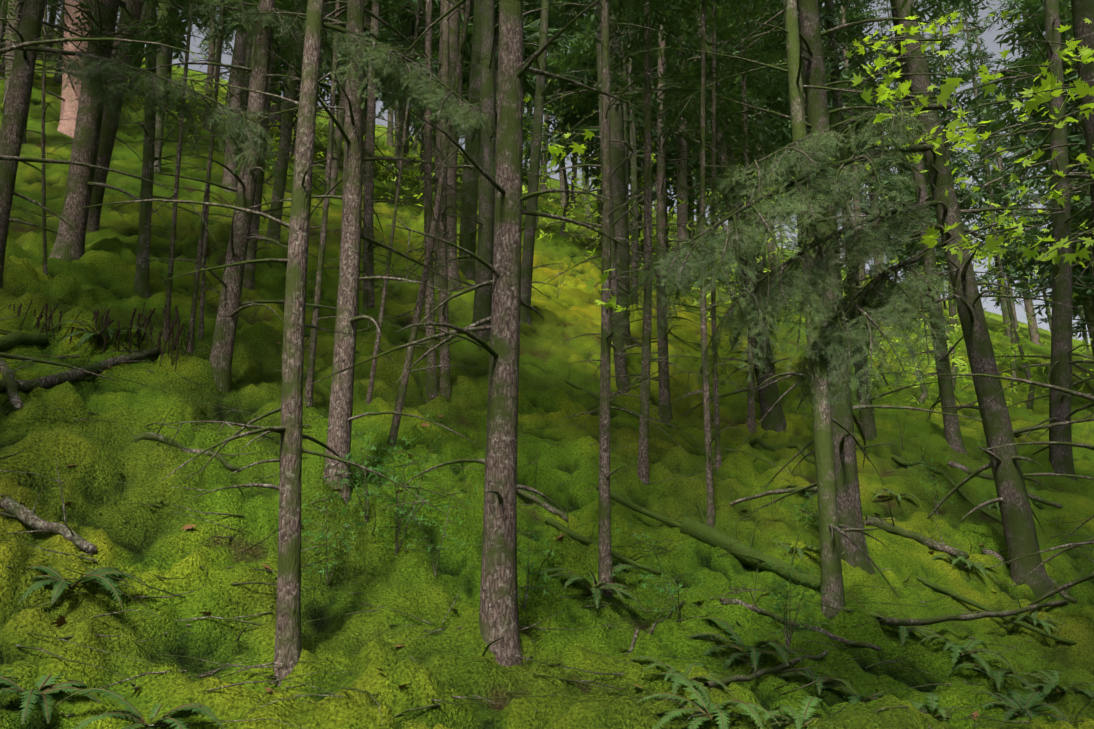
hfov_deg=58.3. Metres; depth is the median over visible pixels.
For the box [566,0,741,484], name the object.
tree
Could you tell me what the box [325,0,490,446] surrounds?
tree
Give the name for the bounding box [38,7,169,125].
tree
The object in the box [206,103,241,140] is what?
spray
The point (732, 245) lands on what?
tree
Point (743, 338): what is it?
spray
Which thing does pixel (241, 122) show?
spray
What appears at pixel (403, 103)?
spray
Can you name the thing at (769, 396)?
tree
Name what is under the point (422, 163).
tree
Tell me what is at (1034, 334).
tree
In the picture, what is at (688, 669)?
fern
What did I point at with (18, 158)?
tree
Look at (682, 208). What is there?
tree
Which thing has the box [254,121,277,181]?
spray
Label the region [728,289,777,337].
spray
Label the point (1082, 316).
tree
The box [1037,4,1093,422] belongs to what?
tree
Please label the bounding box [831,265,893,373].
spray
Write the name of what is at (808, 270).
spray
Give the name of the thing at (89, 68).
spray
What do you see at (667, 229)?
tree
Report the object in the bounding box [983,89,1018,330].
tree
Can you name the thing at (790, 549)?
fern
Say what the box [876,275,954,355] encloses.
spray
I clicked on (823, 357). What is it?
spray
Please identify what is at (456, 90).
spray
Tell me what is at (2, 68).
tree
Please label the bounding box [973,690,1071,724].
fern
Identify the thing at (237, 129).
spray
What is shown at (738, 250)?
spray
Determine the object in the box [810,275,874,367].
spray
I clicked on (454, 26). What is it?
tree
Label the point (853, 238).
spray
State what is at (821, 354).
spray
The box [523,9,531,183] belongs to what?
tree
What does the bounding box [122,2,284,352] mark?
tree
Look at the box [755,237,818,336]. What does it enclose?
spray
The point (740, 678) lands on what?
fallen branch
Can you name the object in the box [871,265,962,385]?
spray
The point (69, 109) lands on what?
pale tree
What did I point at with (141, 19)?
tree
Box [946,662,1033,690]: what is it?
fern
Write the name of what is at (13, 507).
fallen branch
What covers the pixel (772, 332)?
spray
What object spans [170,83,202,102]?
spray
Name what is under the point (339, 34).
spray
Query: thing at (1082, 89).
maple
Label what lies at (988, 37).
sky
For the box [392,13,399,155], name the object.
tree
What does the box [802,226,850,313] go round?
spray
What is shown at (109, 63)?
spray
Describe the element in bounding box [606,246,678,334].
spray
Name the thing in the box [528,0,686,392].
tree
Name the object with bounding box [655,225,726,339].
spray
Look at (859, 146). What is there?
spray
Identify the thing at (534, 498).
log
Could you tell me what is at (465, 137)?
spray
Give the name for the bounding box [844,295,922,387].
spray
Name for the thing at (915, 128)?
spray
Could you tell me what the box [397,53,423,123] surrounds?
spray
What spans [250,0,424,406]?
tree
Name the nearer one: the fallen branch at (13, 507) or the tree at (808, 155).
the fallen branch at (13, 507)
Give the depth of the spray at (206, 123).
8.24 m
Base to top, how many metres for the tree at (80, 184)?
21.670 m
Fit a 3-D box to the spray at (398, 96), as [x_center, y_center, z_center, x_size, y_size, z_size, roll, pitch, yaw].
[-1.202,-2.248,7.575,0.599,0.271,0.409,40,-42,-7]
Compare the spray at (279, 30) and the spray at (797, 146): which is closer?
the spray at (797, 146)
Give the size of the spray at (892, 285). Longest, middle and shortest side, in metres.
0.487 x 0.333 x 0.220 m
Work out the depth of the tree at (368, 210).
15.04 m
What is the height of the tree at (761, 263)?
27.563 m
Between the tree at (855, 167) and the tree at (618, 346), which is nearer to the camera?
the tree at (618, 346)
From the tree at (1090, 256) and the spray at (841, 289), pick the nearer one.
the spray at (841, 289)
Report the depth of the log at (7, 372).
6.92 m
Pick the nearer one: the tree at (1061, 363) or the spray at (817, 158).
the spray at (817, 158)
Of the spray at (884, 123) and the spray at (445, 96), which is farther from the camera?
the spray at (445, 96)
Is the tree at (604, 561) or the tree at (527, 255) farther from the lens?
the tree at (527, 255)
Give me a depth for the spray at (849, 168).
5.84 m
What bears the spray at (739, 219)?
attached to the hemlock limbs
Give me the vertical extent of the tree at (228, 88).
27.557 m
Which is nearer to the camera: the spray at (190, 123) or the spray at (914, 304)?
the spray at (914, 304)
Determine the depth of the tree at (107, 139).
13.49 m
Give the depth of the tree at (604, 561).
7.26 m
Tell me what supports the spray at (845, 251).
attached to the hemlock limbs
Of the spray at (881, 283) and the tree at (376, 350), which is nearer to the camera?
the spray at (881, 283)
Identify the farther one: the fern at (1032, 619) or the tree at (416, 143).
the tree at (416, 143)
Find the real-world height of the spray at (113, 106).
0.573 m
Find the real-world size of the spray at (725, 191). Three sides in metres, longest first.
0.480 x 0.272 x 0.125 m
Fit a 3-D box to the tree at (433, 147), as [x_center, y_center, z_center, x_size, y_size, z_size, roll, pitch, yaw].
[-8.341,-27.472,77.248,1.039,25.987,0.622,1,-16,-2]
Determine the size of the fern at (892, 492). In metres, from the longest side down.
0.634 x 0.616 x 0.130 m
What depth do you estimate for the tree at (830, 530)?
7.95 m
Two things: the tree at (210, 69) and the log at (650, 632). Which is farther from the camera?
the tree at (210, 69)
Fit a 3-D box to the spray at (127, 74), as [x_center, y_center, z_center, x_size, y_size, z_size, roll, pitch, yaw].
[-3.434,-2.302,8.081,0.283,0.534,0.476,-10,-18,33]
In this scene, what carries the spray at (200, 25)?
attached to the hemlock limbs
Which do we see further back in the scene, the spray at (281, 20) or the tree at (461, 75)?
the tree at (461, 75)
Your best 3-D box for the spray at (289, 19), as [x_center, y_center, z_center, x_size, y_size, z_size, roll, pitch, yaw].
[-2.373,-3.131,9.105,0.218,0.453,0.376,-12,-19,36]
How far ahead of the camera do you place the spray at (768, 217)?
5.01 m
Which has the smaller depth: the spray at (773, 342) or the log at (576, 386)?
the spray at (773, 342)
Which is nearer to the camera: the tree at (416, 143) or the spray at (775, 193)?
the spray at (775, 193)
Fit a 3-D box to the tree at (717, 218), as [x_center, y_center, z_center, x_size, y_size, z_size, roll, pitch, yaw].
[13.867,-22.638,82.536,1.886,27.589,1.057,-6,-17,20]
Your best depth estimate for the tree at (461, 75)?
28.46 m
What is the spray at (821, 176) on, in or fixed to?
attached to the hemlock limbs
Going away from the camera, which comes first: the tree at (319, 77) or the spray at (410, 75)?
the spray at (410, 75)
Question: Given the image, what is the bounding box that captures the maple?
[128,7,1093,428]
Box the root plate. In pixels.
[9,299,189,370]
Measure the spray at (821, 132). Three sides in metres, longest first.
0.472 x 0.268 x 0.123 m
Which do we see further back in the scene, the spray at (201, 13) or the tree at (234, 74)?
the tree at (234, 74)
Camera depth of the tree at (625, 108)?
26.08 m
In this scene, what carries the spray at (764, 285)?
attached to the hemlock limbs
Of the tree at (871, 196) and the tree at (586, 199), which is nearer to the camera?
the tree at (586, 199)
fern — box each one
[0,669,100,724]
[19,565,157,607]
[50,320,154,345]
[55,688,224,728]
[540,563,646,613]
[630,656,734,706]
[636,672,779,728]
[689,617,803,671]
[762,696,832,728]
[769,540,819,559]
[777,667,857,696]
[779,485,816,500]
[821,684,886,702]
[869,612,942,645]
[872,488,918,500]
[907,629,1017,680]
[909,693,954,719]
[931,555,1000,581]
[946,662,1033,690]
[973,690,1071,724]
[981,498,999,512]
[993,609,1065,636]
[1015,670,1093,699]
[1016,431,1041,437]
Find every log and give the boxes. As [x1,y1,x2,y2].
[0,285,37,409]
[0,305,48,351]
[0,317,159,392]
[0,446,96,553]
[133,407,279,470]
[279,316,359,353]
[517,446,572,520]
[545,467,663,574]
[565,379,639,418]
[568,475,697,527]
[623,579,684,656]
[680,490,820,589]
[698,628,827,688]
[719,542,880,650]
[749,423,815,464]
[864,500,968,558]
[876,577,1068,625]
[891,432,1002,523]
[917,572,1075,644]
[947,449,1062,507]
[982,540,1084,602]
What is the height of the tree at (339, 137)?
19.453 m
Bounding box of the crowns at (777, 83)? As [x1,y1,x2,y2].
[0,0,1093,203]
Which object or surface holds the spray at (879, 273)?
attached to the hemlock limbs
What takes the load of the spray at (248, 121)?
attached to the hemlock limbs
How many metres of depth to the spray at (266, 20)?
9.16 m
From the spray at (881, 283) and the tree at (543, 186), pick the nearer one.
the spray at (881, 283)
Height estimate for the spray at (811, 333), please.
0.716 m
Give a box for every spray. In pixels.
[39,50,82,91]
[54,53,102,83]
[58,50,113,114]
[67,56,121,106]
[78,59,124,77]
[79,57,119,126]
[87,59,134,127]
[99,56,137,77]
[107,62,157,105]
[118,69,157,115]
[134,69,169,96]
[137,68,173,139]
[155,75,193,122]
[158,75,191,98]
[164,79,202,159]
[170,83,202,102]
[177,0,221,47]
[184,0,227,42]
[184,94,229,146]
[201,97,250,176]
[203,0,244,10]
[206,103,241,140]
[216,0,255,34]
[222,106,255,149]
[225,109,269,162]
[231,123,280,176]
[234,111,269,171]
[241,7,271,44]
[242,4,275,26]
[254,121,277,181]
[257,8,286,44]
[259,5,292,41]
[272,8,304,70]
[276,10,305,42]
[288,18,322,75]
[320,32,345,90]
[323,30,346,49]
[328,33,386,95]
[330,31,378,72]
[333,30,379,76]
[343,38,404,108]
[361,39,391,108]
[363,40,410,80]
[365,45,401,75]
[366,38,413,110]
[389,56,441,106]
[393,56,408,108]
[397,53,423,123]
[401,64,429,101]
[410,64,467,146]
[413,71,446,102]
[415,75,448,109]
[420,80,462,126]
[423,71,471,141]
[447,105,488,132]
[448,97,480,136]
[450,88,467,145]
[461,99,485,176]
[473,109,495,177]
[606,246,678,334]
[651,248,689,289]
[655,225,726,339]
[660,235,716,295]
[661,235,699,310]
[671,208,736,323]
[681,223,763,305]
[689,160,756,228]
[696,290,749,383]
[703,190,775,293]
[703,211,775,305]
[706,206,750,261]
[715,299,774,381]
[727,257,795,355]
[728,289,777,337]
[729,267,779,347]
[730,158,777,219]
[732,279,764,347]
[733,182,810,275]
[733,276,802,377]
[741,179,807,253]
[746,144,800,217]
[746,179,792,289]
[746,190,803,248]
[747,153,773,243]
[752,152,796,210]
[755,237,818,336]
[755,265,812,325]
[756,256,847,371]
[763,248,806,374]
[767,134,835,184]
[779,177,843,225]
[779,181,831,251]
[780,129,809,194]
[780,136,820,185]
[782,133,842,179]
[782,247,836,315]
[790,155,854,289]
[791,245,855,318]
[791,315,841,386]
[793,302,851,420]
[795,117,864,197]
[796,128,836,186]
[797,117,852,205]
[798,128,846,153]
[799,296,859,407]
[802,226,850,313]
[803,161,841,264]
[805,230,838,332]
[807,160,866,206]
[807,164,876,240]
[809,310,876,413]
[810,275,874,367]
[814,224,858,272]
[817,318,864,388]
[824,286,866,400]
[824,307,905,409]
[827,209,902,324]
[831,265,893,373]
[833,151,914,229]
[834,219,888,268]
[835,113,878,240]
[836,223,887,265]
[838,267,902,360]
[842,216,894,295]
[844,110,921,169]
[844,216,908,276]
[844,261,903,353]
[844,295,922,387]
[847,124,883,169]
[851,91,922,154]
[851,276,884,417]
[862,274,900,349]
[867,212,919,263]
[867,269,927,335]
[867,271,915,326]
[868,153,926,219]
[868,281,921,343]
[869,98,934,145]
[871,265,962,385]
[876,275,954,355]
[889,263,953,301]
[890,203,936,237]
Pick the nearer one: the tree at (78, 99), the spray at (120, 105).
the spray at (120, 105)
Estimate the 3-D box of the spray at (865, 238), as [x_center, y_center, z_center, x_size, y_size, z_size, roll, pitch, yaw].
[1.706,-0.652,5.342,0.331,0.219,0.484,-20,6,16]
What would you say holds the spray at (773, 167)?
attached to the hemlock limbs
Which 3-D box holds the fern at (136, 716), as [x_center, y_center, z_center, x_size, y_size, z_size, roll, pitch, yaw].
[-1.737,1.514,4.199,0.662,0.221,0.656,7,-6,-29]
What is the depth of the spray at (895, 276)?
5.39 m
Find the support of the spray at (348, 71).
attached to the hemlock limbs
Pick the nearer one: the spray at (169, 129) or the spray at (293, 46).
the spray at (169, 129)
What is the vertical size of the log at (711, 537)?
0.865 m
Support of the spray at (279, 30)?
attached to the hemlock limbs
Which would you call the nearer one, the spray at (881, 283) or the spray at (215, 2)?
the spray at (881, 283)
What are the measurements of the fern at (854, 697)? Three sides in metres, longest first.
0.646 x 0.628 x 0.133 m
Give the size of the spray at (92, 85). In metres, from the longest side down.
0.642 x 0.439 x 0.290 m
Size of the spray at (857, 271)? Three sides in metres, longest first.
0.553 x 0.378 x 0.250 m
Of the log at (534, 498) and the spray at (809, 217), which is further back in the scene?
the log at (534, 498)
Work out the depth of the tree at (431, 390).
11.93 m
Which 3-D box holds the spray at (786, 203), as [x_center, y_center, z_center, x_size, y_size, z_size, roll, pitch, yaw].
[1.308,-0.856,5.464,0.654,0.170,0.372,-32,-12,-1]
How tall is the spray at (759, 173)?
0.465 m
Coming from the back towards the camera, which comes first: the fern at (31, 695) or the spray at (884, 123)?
the spray at (884, 123)
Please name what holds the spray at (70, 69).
attached to the hemlock limbs
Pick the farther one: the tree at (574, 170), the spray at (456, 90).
the tree at (574, 170)
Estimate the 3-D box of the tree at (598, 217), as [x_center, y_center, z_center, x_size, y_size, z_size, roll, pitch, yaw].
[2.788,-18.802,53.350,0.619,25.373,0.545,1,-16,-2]
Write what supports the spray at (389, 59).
attached to the hemlock limbs
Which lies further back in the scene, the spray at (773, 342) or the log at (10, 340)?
the log at (10, 340)
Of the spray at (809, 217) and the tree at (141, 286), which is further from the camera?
the tree at (141, 286)
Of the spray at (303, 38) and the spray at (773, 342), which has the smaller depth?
the spray at (773, 342)
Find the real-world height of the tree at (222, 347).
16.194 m
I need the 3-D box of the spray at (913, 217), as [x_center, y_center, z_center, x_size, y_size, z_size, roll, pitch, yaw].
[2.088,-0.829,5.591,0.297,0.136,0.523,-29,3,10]
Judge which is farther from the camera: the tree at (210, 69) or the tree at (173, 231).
the tree at (210, 69)
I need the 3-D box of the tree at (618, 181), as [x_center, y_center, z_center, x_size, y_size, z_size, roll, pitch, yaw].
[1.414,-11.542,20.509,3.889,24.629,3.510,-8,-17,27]
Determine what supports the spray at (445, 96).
attached to the hemlock limbs
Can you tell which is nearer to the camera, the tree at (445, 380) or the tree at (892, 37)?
the tree at (445, 380)
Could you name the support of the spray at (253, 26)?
attached to the hemlock limbs
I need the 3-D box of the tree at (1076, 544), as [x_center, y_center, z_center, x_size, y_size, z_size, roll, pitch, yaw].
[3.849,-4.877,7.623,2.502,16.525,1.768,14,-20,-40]
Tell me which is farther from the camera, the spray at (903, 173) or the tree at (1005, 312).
the tree at (1005, 312)
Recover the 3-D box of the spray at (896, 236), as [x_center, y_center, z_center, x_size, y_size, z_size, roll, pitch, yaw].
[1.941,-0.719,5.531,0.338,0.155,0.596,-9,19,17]
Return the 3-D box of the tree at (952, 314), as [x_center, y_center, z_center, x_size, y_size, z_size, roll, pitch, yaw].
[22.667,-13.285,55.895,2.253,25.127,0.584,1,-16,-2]
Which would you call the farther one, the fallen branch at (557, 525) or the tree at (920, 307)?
the tree at (920, 307)
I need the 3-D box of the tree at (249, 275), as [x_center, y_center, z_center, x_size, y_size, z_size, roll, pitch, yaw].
[-3.885,-7.542,14.540,2.406,14.784,2.222,1,-16,-2]
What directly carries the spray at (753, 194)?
attached to the hemlock limbs
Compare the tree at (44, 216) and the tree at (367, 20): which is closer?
the tree at (44, 216)
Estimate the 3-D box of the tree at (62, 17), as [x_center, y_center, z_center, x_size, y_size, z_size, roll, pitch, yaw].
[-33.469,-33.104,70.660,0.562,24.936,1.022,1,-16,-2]
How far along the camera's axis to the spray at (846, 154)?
5.80 m
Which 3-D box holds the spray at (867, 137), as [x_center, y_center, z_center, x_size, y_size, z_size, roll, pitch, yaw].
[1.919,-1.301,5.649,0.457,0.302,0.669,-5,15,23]
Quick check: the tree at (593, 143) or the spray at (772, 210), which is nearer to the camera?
the spray at (772, 210)
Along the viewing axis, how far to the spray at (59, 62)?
8.44 m
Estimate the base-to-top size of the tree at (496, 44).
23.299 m
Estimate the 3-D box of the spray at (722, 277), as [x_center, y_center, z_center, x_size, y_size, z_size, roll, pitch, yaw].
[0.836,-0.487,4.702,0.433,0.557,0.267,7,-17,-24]
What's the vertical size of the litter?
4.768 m
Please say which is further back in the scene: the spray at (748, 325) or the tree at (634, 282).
the tree at (634, 282)
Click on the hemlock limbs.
(736, 212)
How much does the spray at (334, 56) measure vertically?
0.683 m
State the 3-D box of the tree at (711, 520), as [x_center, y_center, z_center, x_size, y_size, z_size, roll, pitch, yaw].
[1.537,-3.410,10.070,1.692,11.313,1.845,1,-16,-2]
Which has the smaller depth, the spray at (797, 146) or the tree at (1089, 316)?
the spray at (797, 146)
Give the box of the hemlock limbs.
[12,0,951,319]
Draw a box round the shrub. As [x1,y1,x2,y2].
[302,236,1037,650]
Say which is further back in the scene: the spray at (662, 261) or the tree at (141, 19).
the tree at (141, 19)
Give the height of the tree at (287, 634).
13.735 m
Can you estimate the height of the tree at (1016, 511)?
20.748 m
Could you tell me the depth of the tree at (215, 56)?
104.34 m
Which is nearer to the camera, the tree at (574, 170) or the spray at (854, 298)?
the spray at (854, 298)
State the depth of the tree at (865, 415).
15.05 m
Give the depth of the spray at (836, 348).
5.06 m
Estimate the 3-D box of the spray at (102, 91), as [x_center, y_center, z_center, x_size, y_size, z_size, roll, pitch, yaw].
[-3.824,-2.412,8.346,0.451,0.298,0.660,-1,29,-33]
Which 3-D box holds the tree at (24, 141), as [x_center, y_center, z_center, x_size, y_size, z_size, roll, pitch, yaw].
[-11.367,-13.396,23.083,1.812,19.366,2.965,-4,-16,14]
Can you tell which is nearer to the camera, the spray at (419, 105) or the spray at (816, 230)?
the spray at (816, 230)
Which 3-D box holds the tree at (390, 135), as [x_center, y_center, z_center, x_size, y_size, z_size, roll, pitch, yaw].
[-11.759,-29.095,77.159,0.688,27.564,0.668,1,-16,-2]
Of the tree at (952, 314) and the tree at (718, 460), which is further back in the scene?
the tree at (952, 314)
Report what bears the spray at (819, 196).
attached to the hemlock limbs
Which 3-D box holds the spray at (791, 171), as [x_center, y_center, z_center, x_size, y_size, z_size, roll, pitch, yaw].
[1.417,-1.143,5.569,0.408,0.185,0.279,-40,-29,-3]
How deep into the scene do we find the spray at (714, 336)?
5.04 m
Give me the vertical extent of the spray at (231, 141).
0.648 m
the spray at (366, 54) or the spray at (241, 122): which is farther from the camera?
the spray at (366, 54)
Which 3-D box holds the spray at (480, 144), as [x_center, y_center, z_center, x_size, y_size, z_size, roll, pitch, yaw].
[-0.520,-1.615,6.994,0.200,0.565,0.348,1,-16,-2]
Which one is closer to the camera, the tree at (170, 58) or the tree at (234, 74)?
the tree at (234, 74)
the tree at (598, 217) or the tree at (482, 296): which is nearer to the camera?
the tree at (482, 296)
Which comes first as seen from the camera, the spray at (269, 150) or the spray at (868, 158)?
the spray at (868, 158)
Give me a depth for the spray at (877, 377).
5.00 m
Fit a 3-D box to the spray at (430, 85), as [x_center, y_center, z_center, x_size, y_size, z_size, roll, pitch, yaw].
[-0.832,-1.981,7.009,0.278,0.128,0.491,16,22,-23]
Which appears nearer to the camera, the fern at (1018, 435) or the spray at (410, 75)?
the spray at (410, 75)
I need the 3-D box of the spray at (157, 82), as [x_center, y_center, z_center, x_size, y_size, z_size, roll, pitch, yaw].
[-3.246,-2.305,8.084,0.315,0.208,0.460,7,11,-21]
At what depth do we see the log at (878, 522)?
10.42 m
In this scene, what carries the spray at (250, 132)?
attached to the hemlock limbs
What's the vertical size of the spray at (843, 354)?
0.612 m
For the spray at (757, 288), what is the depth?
5.12 m
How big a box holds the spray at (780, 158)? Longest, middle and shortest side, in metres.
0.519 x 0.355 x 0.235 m
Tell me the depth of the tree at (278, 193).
16.29 m
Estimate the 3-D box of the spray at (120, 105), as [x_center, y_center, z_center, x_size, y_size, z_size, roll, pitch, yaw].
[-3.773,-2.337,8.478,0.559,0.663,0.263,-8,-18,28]
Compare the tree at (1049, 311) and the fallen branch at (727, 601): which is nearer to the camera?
the fallen branch at (727, 601)
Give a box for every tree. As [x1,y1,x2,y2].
[0,0,16,60]
[0,0,61,73]
[0,0,112,275]
[0,0,120,288]
[0,0,175,137]
[0,0,198,261]
[0,0,202,232]
[0,18,201,386]
[0,77,33,143]
[3,0,61,101]
[38,1,63,83]
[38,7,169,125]
[42,0,165,181]
[46,1,57,57]
[56,0,64,45]
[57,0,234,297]
[79,0,455,686]
[83,0,209,172]
[97,0,247,338]
[122,0,373,392]
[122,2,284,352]
[126,2,145,94]
[154,4,335,289]
[160,5,273,338]
[165,0,176,114]
[167,16,292,153]
[176,6,232,131]
[179,0,316,192]
[187,0,485,502]
[190,0,300,208]
[213,0,344,194]
[213,37,217,79]
[225,34,235,105]
[229,0,345,244]
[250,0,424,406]
[268,44,344,163]
[269,36,281,128]
[290,77,298,153]
[293,0,453,307]
[294,53,395,195]
[304,0,650,666]
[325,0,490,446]
[340,0,399,192]
[343,0,494,398]
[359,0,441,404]
[375,0,527,291]
[377,3,415,185]
[387,103,393,145]
[389,0,525,398]
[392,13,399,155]
[394,0,563,280]
[403,102,410,165]
[413,118,418,155]
[414,0,496,196]
[419,21,423,181]
[432,0,573,350]
[432,135,435,156]
[462,2,524,209]
[487,0,712,598]
[496,0,595,325]
[498,1,706,345]
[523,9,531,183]
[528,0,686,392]
[539,84,549,189]
[546,57,643,248]
[549,9,678,296]
[552,41,569,209]
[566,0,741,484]
[570,72,577,208]
[572,8,592,226]
[580,1,735,421]
[597,141,601,223]
[623,0,792,527]
[625,0,804,432]
[625,3,682,304]
[629,15,641,234]
[630,14,723,291]
[635,67,642,259]
[638,183,676,272]
[641,176,643,218]
[646,0,936,619]
[654,0,765,470]
[686,51,698,276]
[690,3,781,432]
[710,197,718,236]
[713,0,982,574]
[725,220,736,263]
[730,27,795,309]
[749,16,766,281]
[757,0,949,440]
[766,26,867,307]
[784,0,1093,598]
[841,0,1039,455]
[841,1,865,293]
[855,2,883,288]
[881,24,921,309]
[886,4,906,126]
[912,0,1093,605]
[939,5,958,329]
[956,0,1093,480]
[963,7,1010,336]
[974,25,1042,345]
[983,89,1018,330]
[989,37,1093,568]
[1006,112,1051,331]
[1020,4,1093,357]
[1033,4,1093,412]
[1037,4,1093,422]
[1047,9,1091,436]
[1059,117,1093,353]
[1079,305,1088,350]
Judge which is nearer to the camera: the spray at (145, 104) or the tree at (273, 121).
the spray at (145, 104)
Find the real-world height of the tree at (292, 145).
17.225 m
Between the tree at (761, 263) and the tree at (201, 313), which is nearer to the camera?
the tree at (201, 313)
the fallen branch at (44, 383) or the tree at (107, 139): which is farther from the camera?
the tree at (107, 139)
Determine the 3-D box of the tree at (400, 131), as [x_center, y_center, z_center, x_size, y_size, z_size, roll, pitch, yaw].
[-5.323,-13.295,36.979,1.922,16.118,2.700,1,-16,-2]
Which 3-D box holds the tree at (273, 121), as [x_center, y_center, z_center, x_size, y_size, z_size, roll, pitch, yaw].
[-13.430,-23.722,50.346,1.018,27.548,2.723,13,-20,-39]
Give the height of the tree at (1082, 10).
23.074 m
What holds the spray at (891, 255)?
attached to the hemlock limbs
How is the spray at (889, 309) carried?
attached to the hemlock limbs
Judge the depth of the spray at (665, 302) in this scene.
4.89 m
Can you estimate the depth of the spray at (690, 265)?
4.66 m
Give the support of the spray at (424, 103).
attached to the hemlock limbs
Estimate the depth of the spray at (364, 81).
7.25 m
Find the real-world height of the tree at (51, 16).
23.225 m
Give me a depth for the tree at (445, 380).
11.87 m
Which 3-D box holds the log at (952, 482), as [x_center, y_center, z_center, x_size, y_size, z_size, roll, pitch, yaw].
[5.086,1.443,12.688,0.545,1.402,1.523,5,-16,-17]
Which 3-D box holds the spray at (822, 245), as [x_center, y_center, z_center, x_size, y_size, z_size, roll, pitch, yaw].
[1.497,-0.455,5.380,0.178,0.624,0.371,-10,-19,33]
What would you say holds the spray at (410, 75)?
attached to the hemlock limbs
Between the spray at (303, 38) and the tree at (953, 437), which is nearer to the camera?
the spray at (303, 38)
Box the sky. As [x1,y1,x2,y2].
[43,0,1089,342]
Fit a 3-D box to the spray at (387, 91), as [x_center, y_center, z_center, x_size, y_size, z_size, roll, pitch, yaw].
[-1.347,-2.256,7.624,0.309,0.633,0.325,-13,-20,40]
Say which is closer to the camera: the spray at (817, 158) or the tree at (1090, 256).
the spray at (817, 158)
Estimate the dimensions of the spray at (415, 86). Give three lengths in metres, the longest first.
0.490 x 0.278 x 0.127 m
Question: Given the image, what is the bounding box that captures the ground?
[0,26,1093,728]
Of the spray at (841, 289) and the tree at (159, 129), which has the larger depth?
the tree at (159, 129)
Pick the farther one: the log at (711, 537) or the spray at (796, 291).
the log at (711, 537)
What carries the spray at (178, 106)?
attached to the hemlock limbs
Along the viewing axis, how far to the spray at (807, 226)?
5.06 m
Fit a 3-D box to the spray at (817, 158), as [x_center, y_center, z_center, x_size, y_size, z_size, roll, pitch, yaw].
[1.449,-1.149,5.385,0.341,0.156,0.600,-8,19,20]
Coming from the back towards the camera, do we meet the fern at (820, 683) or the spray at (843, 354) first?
the fern at (820, 683)
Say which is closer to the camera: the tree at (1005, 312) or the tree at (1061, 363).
the tree at (1061, 363)
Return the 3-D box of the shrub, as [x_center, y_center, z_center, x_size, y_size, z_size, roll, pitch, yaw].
[2.840,-0.391,14.074,9.273,8.462,14.931,1,-16,-2]
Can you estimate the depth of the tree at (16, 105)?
9.30 m
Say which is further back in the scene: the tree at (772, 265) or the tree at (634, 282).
the tree at (772, 265)
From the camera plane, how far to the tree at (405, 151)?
50.16 m
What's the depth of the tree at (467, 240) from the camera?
19.93 m
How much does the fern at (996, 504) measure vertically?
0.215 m
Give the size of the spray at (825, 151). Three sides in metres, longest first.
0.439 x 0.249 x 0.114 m
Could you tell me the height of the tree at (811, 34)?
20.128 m
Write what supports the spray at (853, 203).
attached to the hemlock limbs
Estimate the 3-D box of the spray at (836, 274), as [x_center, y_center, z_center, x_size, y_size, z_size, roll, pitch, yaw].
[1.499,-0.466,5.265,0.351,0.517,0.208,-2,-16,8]
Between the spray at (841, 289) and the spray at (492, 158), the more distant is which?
the spray at (492, 158)
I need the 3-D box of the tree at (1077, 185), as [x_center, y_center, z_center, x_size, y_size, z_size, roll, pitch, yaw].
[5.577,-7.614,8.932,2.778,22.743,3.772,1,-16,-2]
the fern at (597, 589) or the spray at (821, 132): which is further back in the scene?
the fern at (597, 589)
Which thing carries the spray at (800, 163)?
attached to the hemlock limbs
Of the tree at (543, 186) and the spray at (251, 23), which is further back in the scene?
the tree at (543, 186)
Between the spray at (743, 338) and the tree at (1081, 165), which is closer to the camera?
the spray at (743, 338)
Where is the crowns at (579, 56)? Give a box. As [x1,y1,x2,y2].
[47,0,1093,338]
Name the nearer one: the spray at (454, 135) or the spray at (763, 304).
the spray at (763, 304)
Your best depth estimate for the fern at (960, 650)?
7.47 m
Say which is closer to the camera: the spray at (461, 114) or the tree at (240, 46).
the spray at (461, 114)
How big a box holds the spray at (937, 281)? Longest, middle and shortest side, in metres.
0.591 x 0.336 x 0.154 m
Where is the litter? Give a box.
[0,322,1093,728]

